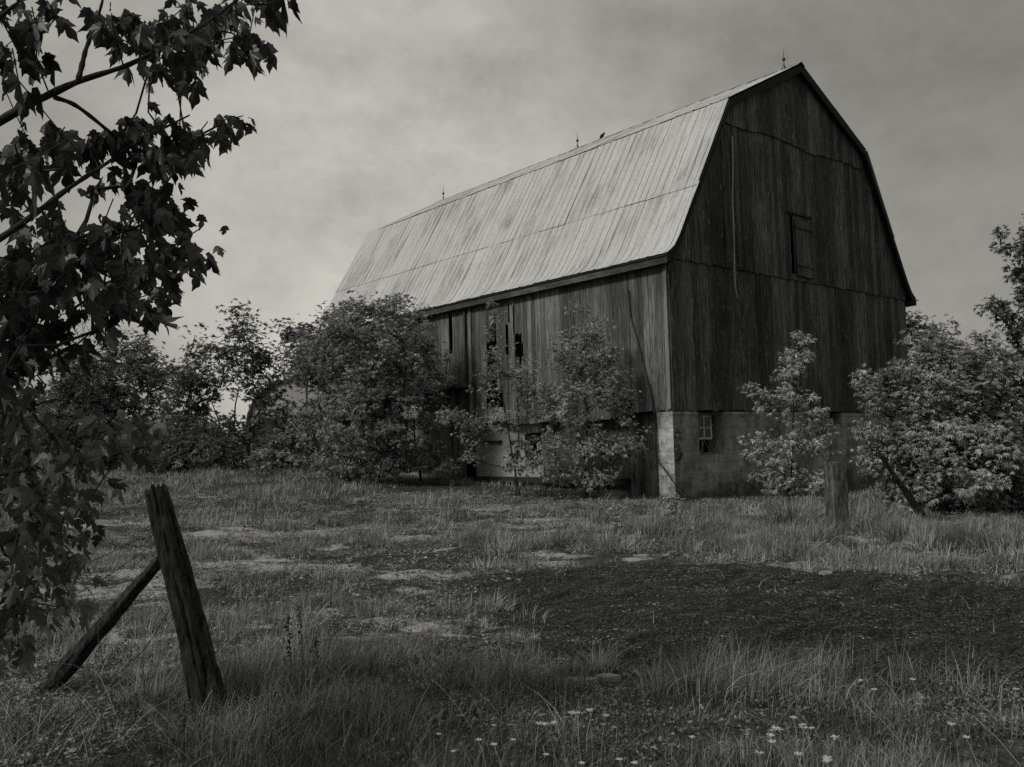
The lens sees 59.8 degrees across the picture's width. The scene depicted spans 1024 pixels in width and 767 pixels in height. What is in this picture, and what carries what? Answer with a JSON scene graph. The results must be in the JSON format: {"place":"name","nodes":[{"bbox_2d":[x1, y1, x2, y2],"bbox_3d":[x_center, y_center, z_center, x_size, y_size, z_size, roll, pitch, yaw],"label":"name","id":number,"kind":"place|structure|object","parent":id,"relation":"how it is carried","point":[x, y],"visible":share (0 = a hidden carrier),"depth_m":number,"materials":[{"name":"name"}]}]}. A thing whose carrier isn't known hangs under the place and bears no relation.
{"place":"outdoors","nodes":[
{"label":"outdoors","id":0,"kind":"place"},
{"bbox_2d":[0,434,1023,766],"bbox_3d":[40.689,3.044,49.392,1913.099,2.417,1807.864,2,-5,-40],"label":"ground","id":1,"kind":"structure","parent":0,"point":[742,606],"depth_m":6.95,"materials":[{"name":"grey plant"}]},
{"bbox_2d":[0,379,44,459],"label":"broadleaf tree","id":2,"kind":"object","parent":1,"relation":"on","point":[4,446],"visible":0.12,"depth_m":60.34,"materials":[{"name":"grey plant"}]},
{"bbox_2d":[0,379,131,467],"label":"broadleaf tree","id":3,"kind":"object","parent":1,"relation":"on","point":[75,423],"visible":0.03,"depth_m":67.68,"materials":[{"name":"grey plant"}]},
{"bbox_2d":[13,318,147,437],"bbox_3d":[-14.895,0.333,30.017,4.976,5.842,3.091,-3,-4,21],"label":"broadleaf tree","id":4,"kind":"object","parent":1,"relation":"on","point":[63,385],"visible":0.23,"depth_m":30.11,"materials":[{"name":"grey plant"}]},
{"bbox_2d":[33,556,160,692],"bbox_3d":[-2.389,1.431,5.106,0.983,0.912,0.129,-3,-4,23],"label":"brace post","id":5,"kind":"object","parent":1,"relation":"on","point":[79,652],"visible":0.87,"depth_m":5.07,"materials":[{"name":"grey wood"}]},
{"bbox_2d":[82,583,113,713],"bbox_3d":[-2.275,1.463,4.868,0.122,0.708,0.332,2,-5,-40],"label":"barbed wire","id":6,"kind":"object","parent":5,"relation":"hanging from","point":[97,605],"visible":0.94,"depth_m":4.94,"materials":[{"name":"grey metal"}]},
{"bbox_2d":[34,330,182,472],"bbox_3d":[-16.356,0.851,36.005,5.946,6.112,4.896,0,-4,-23],"label":"broadleaf tree","id":7,"kind":"object","parent":1,"relation":"on","point":[85,395],"visible":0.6,"depth_m":35.17,"materials":[{"name":"grey plant"}]},
{"bbox_2d":[0,0,302,685],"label":"maple tree","id":8,"kind":"object","parent":1,"relation":"on","point":[60,254],"visible":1,"depth_m":3.50,"materials":[{"name":"black plant"}]},
{"bbox_2d":[129,689,184,728],"bbox_3d":[-1.792,1.739,4.598,0.458,0.280,0.102,-3,-4,25],"label":"fallen log","id":9,"kind":"object","parent":1,"relation":"on","point":[144,697],"visible":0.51,"depth_m":4.62,"materials":[{"name":"grey wood"}]},
{"bbox_2d":[119,393,240,464],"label":"broadleaf tree","id":10,"kind":"object","parent":1,"relation":"on","point":[153,419],"visible":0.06,"depth_m":73.89,"materials":[{"name":"grey plant"}]},
{"bbox_2d":[144,483,228,717],"bbox_3d":[-1.728,1.261,4.812,0.553,1.449,0.202,-3,-4,18],"label":"fence post","id":11,"kind":"object","parent":1,"relation":"on","point":[201,669],"visible":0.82,"depth_m":4.77,"materials":[{"name":"grey wood"}]},
{"bbox_2d":[0,535,152,587],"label":"barbed wire","id":12,"kind":"object","parent":11,"relation":"attached to","point":[105,553],"visible":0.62,"depth_m":5.01,"materials":[{"name":"grey metal"}]},
{"bbox_2d":[5,543,154,631],"bbox_3d":[-2.628,1.252,5.198,1.628,0.720,0.069,-3,-4,26],"label":"barbed wire","id":13,"kind":"object","parent":11,"relation":"attached to","point":[107,573],"visible":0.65,"depth_m":5.02,"materials":[{"name":"grey metal"}]},
{"bbox_2d":[0,609,170,681],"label":"barbed wire","id":14,"kind":"object","parent":11,"relation":"attached to","point":[88,672],"visible":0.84,"depth_m":4.91,"materials":[{"name":"grey metal"}]},
{"bbox_2d":[131,427,250,475],"bbox_3d":[-11.420,2.512,31.827,4.248,1.983,2.648,-2,-4,4],"label":"elder bush","id":15,"kind":"object","parent":1,"relation":"on","point":[222,453],"visible":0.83,"depth_m":31.64,"materials":[{"name":"grey plant"}]},
{"bbox_2d":[151,297,305,469],"bbox_3d":[-11.036,0.164,34.195,5.426,6.852,4.525,2,-5,-40],"label":"broadleaf tree","id":16,"kind":"object","parent":1,"relation":"on","point":[187,382],"visible":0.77,"depth_m":33.79,"materials":[{"name":"grey plant"}]},
{"bbox_2d":[0,549,522,682],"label":"rubble","id":17,"kind":"object","parent":1,"relation":"on","point":[375,581],"visible":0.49,"depth_m":9.20,"materials":[{"name":"grey stone"}]},
{"bbox_2d":[235,418,313,463],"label":"bush","id":18,"kind":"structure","parent":1,"relation":"on","point":[271,424],"depth_m":42.16,"materials":[{"name":"plant"}]},
{"bbox_2d":[246,378,316,451],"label":"storage shed","id":19,"kind":"structure","parent":1,"relation":"on","point":[297,395],"depth_m":52.40,"materials":[{"name":"metal"}]},
{"bbox_2d":[244,437,318,466],"bbox_3d":[-9.983,2.910,36.328,5.123,1.472,0.344,-3,-4,17],"label":"rail fence","id":20,"kind":"object","parent":1,"relation":"on","point":[291,443],"visible":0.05,"depth_m":36.03,"materials":[{"name":"grey wood"}]},
{"bbox_2d":[280,615,296,696],"bbox_3d":[-1.277,1.553,5.098,0.104,0.397,0.436,-1,-4,-13],"label":"weed stalk","id":21,"kind":"object","parent":1,"relation":"on","point":[290,637],"visible":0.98,"depth_m":5.17,"materials":[{"name":"black plant"}]},
{"bbox_2d":[242,398,335,474],"bbox_3d":[-7.461,1.866,30.181,3.086,2.741,2.176,-2,-4,8],"label":"elder bush","id":22,"kind":"object","parent":1,"relation":"on","point":[279,458],"visible":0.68,"depth_m":29.79,"materials":[{"name":"grey plant"}]},
{"bbox_2d":[265,313,319,461],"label":"broadleaf tree","id":23,"kind":"object","parent":1,"relation":"on","point":[283,409],"visible":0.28,"depth_m":43.67,"materials":[{"name":"grey plant"}]},
{"bbox_2d":[296,605,307,671],"bbox_3d":[-1.292,1.599,5.467,0.097,0.411,0.441,-1,-4,-10],"label":"weed stalk","id":24,"kind":"object","parent":1,"relation":"on","point":[299,614],"visible":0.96,"depth_m":5.54,"materials":[{"name":"black plant"}]},
{"bbox_2d":[290,678,323,741],"bbox_3d":[-1.020,1.616,4.401,0.016,0.185,0.545,-2,-4,6],"label":"dry stalk","id":25,"kind":"object","parent":1,"relation":"on","point":[306,706],"visible":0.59,"depth_m":4.44,"materials":[{"name":"plant"}]},
{"bbox_2d":[307,637,319,696],"bbox_3d":[-1.124,1.605,5.083,0.080,0.276,0.412,0,-4,-17],"label":"weed stalk","id":26,"kind":"object","parent":1,"relation":"on","point":[316,651],"visible":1,"depth_m":5.16,"materials":[{"name":"black plant"}]},
{"bbox_2d":[274,288,461,484],"bbox_3d":[-4.067,0.198,26.423,5.357,5.977,4.644,2,-5,-40],"label":"elder bush","id":27,"kind":"object","parent":1,"relation":"on","point":[372,378],"visible":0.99,"depth_m":26.01,"materials":[{"name":"grey plant"}]},
{"bbox_2d":[80,609,874,759],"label":"tall grass","id":28,"kind":"structure","parent":1,"relation":"on","point":[721,672],"depth_m":4.89,"materials":[{"name":"plant"}]},
{"bbox_2d":[433,298,568,495],"bbox_3d":[-0.228,0.407,22.696,3.258,5.116,1.998,-3,-4,21],"label":"elder sapling","id":29,"kind":"object","parent":1,"relation":"on","point":[522,414],"visible":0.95,"depth_m":22.49,"materials":[{"name":"grey plant"}]},
{"bbox_2d":[0,632,1021,766],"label":"straw","id":30,"kind":"object","parent":1,"relation":"on","point":[392,713],"visible":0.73,"depth_m":4.33,"materials":[{"name":"grey plant"}]},
{"bbox_2d":[0,490,1023,705],"bbox_3d":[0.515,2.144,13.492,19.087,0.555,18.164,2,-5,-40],"label":"meadow grass","id":31,"kind":"structure","parent":1,"relation":"on","point":[718,523],"depth_m":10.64,"materials":[{"name":"plant"}]},
{"bbox_2d":[0,583,1023,766],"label":"ground cover","id":32,"kind":"object","parent":1,"relation":"on","point":[103,748],"visible":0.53,"depth_m":4.54,"materials":[{"name":"grey plant"}]},
{"bbox_2d":[0,447,1023,534],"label":"grass","id":33,"kind":"structure","parent":1,"relation":"on","point":[198,476],"depth_m":22.42,"materials":[{"name":"grey plant"}]},
{"bbox_2d":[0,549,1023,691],"bbox_3d":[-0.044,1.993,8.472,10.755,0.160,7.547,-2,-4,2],"label":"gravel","id":34,"kind":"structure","parent":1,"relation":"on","point":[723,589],"depth_m":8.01,"materials":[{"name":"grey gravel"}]},
{"bbox_2d":[534,722,541,766],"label":"daisy","id":35,"kind":"object","parent":1,"relation":"on","point":[539,723],"visible":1,"depth_m":3.74,"materials":[{"name":"plant"}]},
{"bbox_2d":[541,722,556,766],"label":"daisy","id":36,"kind":"object","parent":1,"relation":"on","point":[545,724],"visible":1,"depth_m":3.69,"materials":[{"name":"grey plant"}]},
{"bbox_2d":[550,721,566,766],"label":"daisy","id":37,"kind":"object","parent":1,"relation":"on","point":[554,722],"visible":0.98,"depth_m":3.67,"materials":[{"name":"plant"}]},
{"bbox_2d":[567,710,581,766],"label":"daisy","id":38,"kind":"object","parent":1,"relation":"on","point":[571,713],"visible":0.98,"depth_m":3.77,"materials":[{"name":"white plant"}]},
{"bbox_2d":[561,676,596,683],"bbox_3d":[0.380,1.748,5.184,0.245,0.079,0.094,-2,-4,7],"label":"flat stone","id":39,"kind":"object","parent":1,"relation":"on","point":[571,677],"visible":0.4,"depth_m":5.15,"materials":[{"name":"grey stone"}]},
{"bbox_2d":[511,301,653,499],"bbox_3d":[1.571,0.438,21.826,2.875,4.913,2.916,2,-5,-40],"label":"elder sapling","id":40,"kind":"object","parent":1,"relation":"on","point":[588,445],"visible":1,"depth_m":21.62,"materials":[{"name":"grey plant"}]},
{"bbox_2d":[586,708,592,758],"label":"daisy","id":41,"kind":"object","parent":1,"relation":"on","point":[590,710],"visible":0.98,"depth_m":3.90,"materials":[{"name":"white plant"}]},
{"bbox_2d":[185,488,1023,623],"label":"tussock grass","id":42,"kind":"structure","parent":1,"relation":"on","point":[605,543],"depth_m":11.34,"materials":[{"name":"grey plant"}]},
{"bbox_2d":[601,714,609,756],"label":"daisy","id":43,"kind":"object","parent":1,"relation":"on","point":[606,715],"visible":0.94,"depth_m":3.96,"materials":[{"name":"grey plant"}]},
{"bbox_2d":[595,673,620,681],"bbox_3d":[0.562,1.750,5.238,0.169,0.079,0.076,-2,-4,3],"label":"flat stone","id":44,"kind":"object","parent":1,"relation":"on","point":[613,676],"visible":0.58,"depth_m":5.21,"materials":[{"name":"grey stone"}]},
{"bbox_2d":[304,50,916,501],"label":"barn","id":45,"kind":"structure","parent":1,"relation":"on","point":[640,212],"depth_m":25.38,"materials":[{"name":"wood"}]},
{"bbox_2d":[542,420,555,487],"bbox_3d":[1.057,2.003,25.435,0.027,1.973,0.497,2,-5,-40],"label":"stable door","id":46,"kind":"structure","parent":45,"relation":"in","point":[544,424],"depth_m":25.45,"materials":[{"name":"grey wood"}]},
{"bbox_2d":[584,429,607,487],"bbox_3d":[2.260,2.028,24.016,0.030,1.603,0.788,2,-5,-40],"label":"stable door","id":47,"kind":"structure","parent":45,"relation":"in","point":[606,486],"depth_m":23.98,"materials":[{"name":"grey wood"}]},
{"bbox_2d":[629,413,659,498],"bbox_3d":[3.467,1.891,22.599,0.032,2.269,1.221,2,-5,-40],"label":"stable door","id":48,"kind":"structure","parent":45,"relation":"in","point":[644,471],"depth_m":22.66,"materials":[{"name":"grey wood"}]},
{"bbox_2d":[628,290,689,501],"bbox_3d":[3.487,0.202,21.782,0.283,5.318,1.770,1,-5,-36],"label":"cable","id":49,"kind":"object","parent":45,"relation":"attached to","point":[652,400],"visible":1,"depth_m":21.98,"materials":[{"name":"metal"}]},
{"bbox_2d":[674,427,682,500],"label":"ivy","id":50,"kind":"object","parent":45,"relation":"attached to","point":[677,445],"visible":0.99,"depth_m":21.55,"materials":[{"name":"plant"}]},
{"bbox_2d":[698,413,719,454],"bbox_3d":[4.934,1.274,22.623,1.000,1.070,0.126,2,-5,-40],"label":"window","id":51,"kind":"structure","parent":45,"relation":"in","point":[705,424],"depth_m":22.65,"materials":[{"name":"wood"}]},
{"bbox_2d":[731,136,737,297],"bbox_3d":[5.857,-4.414,23.511,0.192,4.376,0.036,2,-5,-40],"label":"hanging rope","id":52,"kind":"object","parent":45,"relation":"hanging from","point":[733,218],"visible":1,"depth_m":23.47,"materials":[{"name":"grey fabric"}]},
{"bbox_2d":[794,219,814,278],"bbox_3d":[8.472,-3.883,25.745,0.950,1.667,0.086,2,-5,-40],"label":"hay door","id":53,"kind":"structure","parent":45,"relation":"in","point":[803,230],"depth_m":25.73,"materials":[{"name":"grey wood"}]},
{"bbox_2d":[600,507,625,533],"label":"leafy weed","id":54,"kind":"object","parent":1,"relation":"on","point":[609,509],"visible":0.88,"depth_m":13.02,"materials":[{"name":"grey plant"}]},
{"bbox_2d":[633,554,650,556],"bbox_3d":[1.575,2.112,10.797,0.190,0.078,0.167,2,-5,-40],"label":"flat stone","id":55,"kind":"object","parent":1,"relation":"on","point":[644,555],"visible":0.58,"depth_m":10.76,"materials":[{"name":"grey stone"}]},
{"bbox_2d":[662,491,683,522],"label":"leafy weed","id":56,"kind":"object","parent":1,"relation":"on","point":[675,505],"visible":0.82,"depth_m":14.85,"materials":[{"name":"grey plant"}]},
{"bbox_2d":[754,750,763,766],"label":"daisy","id":57,"kind":"object","parent":1,"relation":"on","point":[759,754],"visible":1,"depth_m":3.27,"materials":[{"name":"white plant"}]},
{"bbox_2d":[766,739,775,766],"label":"daisy","id":58,"kind":"object","parent":1,"relation":"on","point":[772,742],"visible":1,"depth_m":3.43,"materials":[{"name":"white plant"}]},
{"bbox_2d":[766,733,786,766],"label":"daisy","id":59,"kind":"object","parent":1,"relation":"on","point":[769,735],"visible":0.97,"depth_m":3.54,"materials":[{"name":"white plant"}]},
{"bbox_2d":[770,726,791,766],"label":"daisy","id":60,"kind":"object","parent":1,"relation":"on","point":[774,728],"visible":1,"depth_m":3.58,"materials":[{"name":"white plant"}]},
{"bbox_2d":[778,727,786,765],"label":"daisy","id":61,"kind":"object","parent":1,"relation":"on","point":[780,730],"visible":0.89,"depth_m":3.63,"materials":[{"name":"white plant"}]},
{"bbox_2d":[736,329,843,502],"bbox_3d":[5.809,0.750,18.868,1.927,3.753,1.996,2,-5,-40],"label":"elder sapling","id":62,"kind":"object","parent":1,"relation":"on","point":[796,369],"visible":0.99,"depth_m":18.71,"materials":[{"name":"grey plant"}]},
{"bbox_2d":[790,716,798,749],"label":"daisy","id":63,"kind":"object","parent":1,"relation":"on","point":[793,718],"visible":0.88,"depth_m":3.88,"materials":[{"name":"white plant"}]},
{"bbox_2d":[798,725,807,766],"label":"daisy","id":64,"kind":"object","parent":1,"relation":"on","point":[803,728],"visible":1,"depth_m":3.57,"materials":[{"name":"white plant"}]},
{"bbox_2d":[799,723,813,764],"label":"daisy","id":65,"kind":"object","parent":1,"relation":"on","point":[802,725],"visible":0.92,"depth_m":3.77,"materials":[{"name":"white plant"}]},
{"bbox_2d":[807,726,814,766],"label":"daisy","id":66,"kind":"object","parent":1,"relation":"on","point":[810,728],"visible":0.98,"depth_m":3.67,"materials":[{"name":"grey plant"}]},
{"bbox_2d":[819,570,832,574],"bbox_3d":[3.094,1.884,8.765,0.120,0.079,0.126,2,-5,-40],"label":"flat stone","id":67,"kind":"object","parent":1,"relation":"on","point":[825,572],"visible":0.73,"depth_m":8.74,"materials":[{"name":"grey stone"}]},
{"bbox_2d":[822,758,832,765],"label":"daisy","id":68,"kind":"object","parent":1,"relation":"on","point":[826,759],"visible":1,"depth_m":3.12,"materials":[{"name":"white plant"}]},
{"bbox_2d":[823,735,839,765],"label":"daisy","id":69,"kind":"object","parent":1,"relation":"on","point":[834,737],"visible":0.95,"depth_m":3.45,"materials":[{"name":"white plant"}]},
{"bbox_2d":[823,461,849,535],"bbox_3d":[4.586,1.694,12.580,0.242,1.181,0.213,0,-4,-18],"label":"gatepost","id":70,"kind":"object","parent":1,"relation":"on","point":[836,493],"visible":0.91,"depth_m":12.50,"materials":[{"name":"grey wood"}]},
{"bbox_2d":[870,688,876,733],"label":"daisy","id":71,"kind":"object","parent":1,"relation":"on","point":[873,689],"visible":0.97,"depth_m":4.21,"materials":[{"name":"grey plant"}]},
{"bbox_2d":[878,454,927,518],"bbox_3d":[6.261,1.675,14.319,1.215,1.124,0.154,1,-5,-34],"label":"wooden pole","id":72,"kind":"object","parent":1,"relation":"on","point":[911,499],"visible":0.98,"depth_m":14.31,"materials":[{"name":"brown wood"}]},
{"bbox_2d":[910,678,921,713],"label":"daisy","id":73,"kind":"object","parent":1,"relation":"on","point":[912,679],"visible":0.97,"depth_m":4.42,"materials":[{"name":"grey plant"}]},
{"bbox_2d":[906,300,953,475],"bbox_3d":[15.114,0.208,33.063,3.034,6.786,2.968,-2,-4,7],"label":"elder bush","id":74,"kind":"object","parent":1,"relation":"on","point":[924,326],"visible":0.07,"depth_m":32.83,"materials":[{"name":"grey plant"}]},
{"bbox_2d":[848,312,1023,513],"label":"elder bush","id":75,"kind":"object","parent":1,"relation":"on","point":[992,469],"visible":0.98,"depth_m":15.71,"materials":[{"name":"grey plant"}]},
{"bbox_2d":[947,722,959,766],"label":"daisy","id":76,"kind":"object","parent":1,"relation":"on","point":[951,724],"visible":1,"depth_m":3.70,"materials":[{"name":"grey plant"}]},
{"bbox_2d":[963,735,977,766],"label":"daisy","id":77,"kind":"object","parent":1,"relation":"on","point":[966,738],"visible":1,"depth_m":3.58,"materials":[{"name":"white plant"}]},
{"bbox_2d":[974,213,1023,368],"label":"broadleaf tree","id":78,"kind":"object","parent":1,"relation":"on","point":[1002,311],"visible":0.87,"depth_m":22.16,"materials":[{"name":"grey plant"}]},
{"bbox_2d":[1012,688,1018,718],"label":"daisy","id":79,"kind":"object","parent":1,"relation":"on","point":[1015,689],"visible":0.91,"depth_m":4.26,"materials":[{"name":"grey plant"}]},
{"bbox_2d":[0,629,1023,766],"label":"grass","id":80,"kind":"structure","parent":0,"point":[446,754],"depth_m":4.34,"materials":[{"name":"grey plant"}]},
{"bbox_2d":[0,0,1023,434],"label":"sky","id":81,"kind":"structure","parent":0,"point":[370,110],"materials":[{"name":"grey"}]}
]}

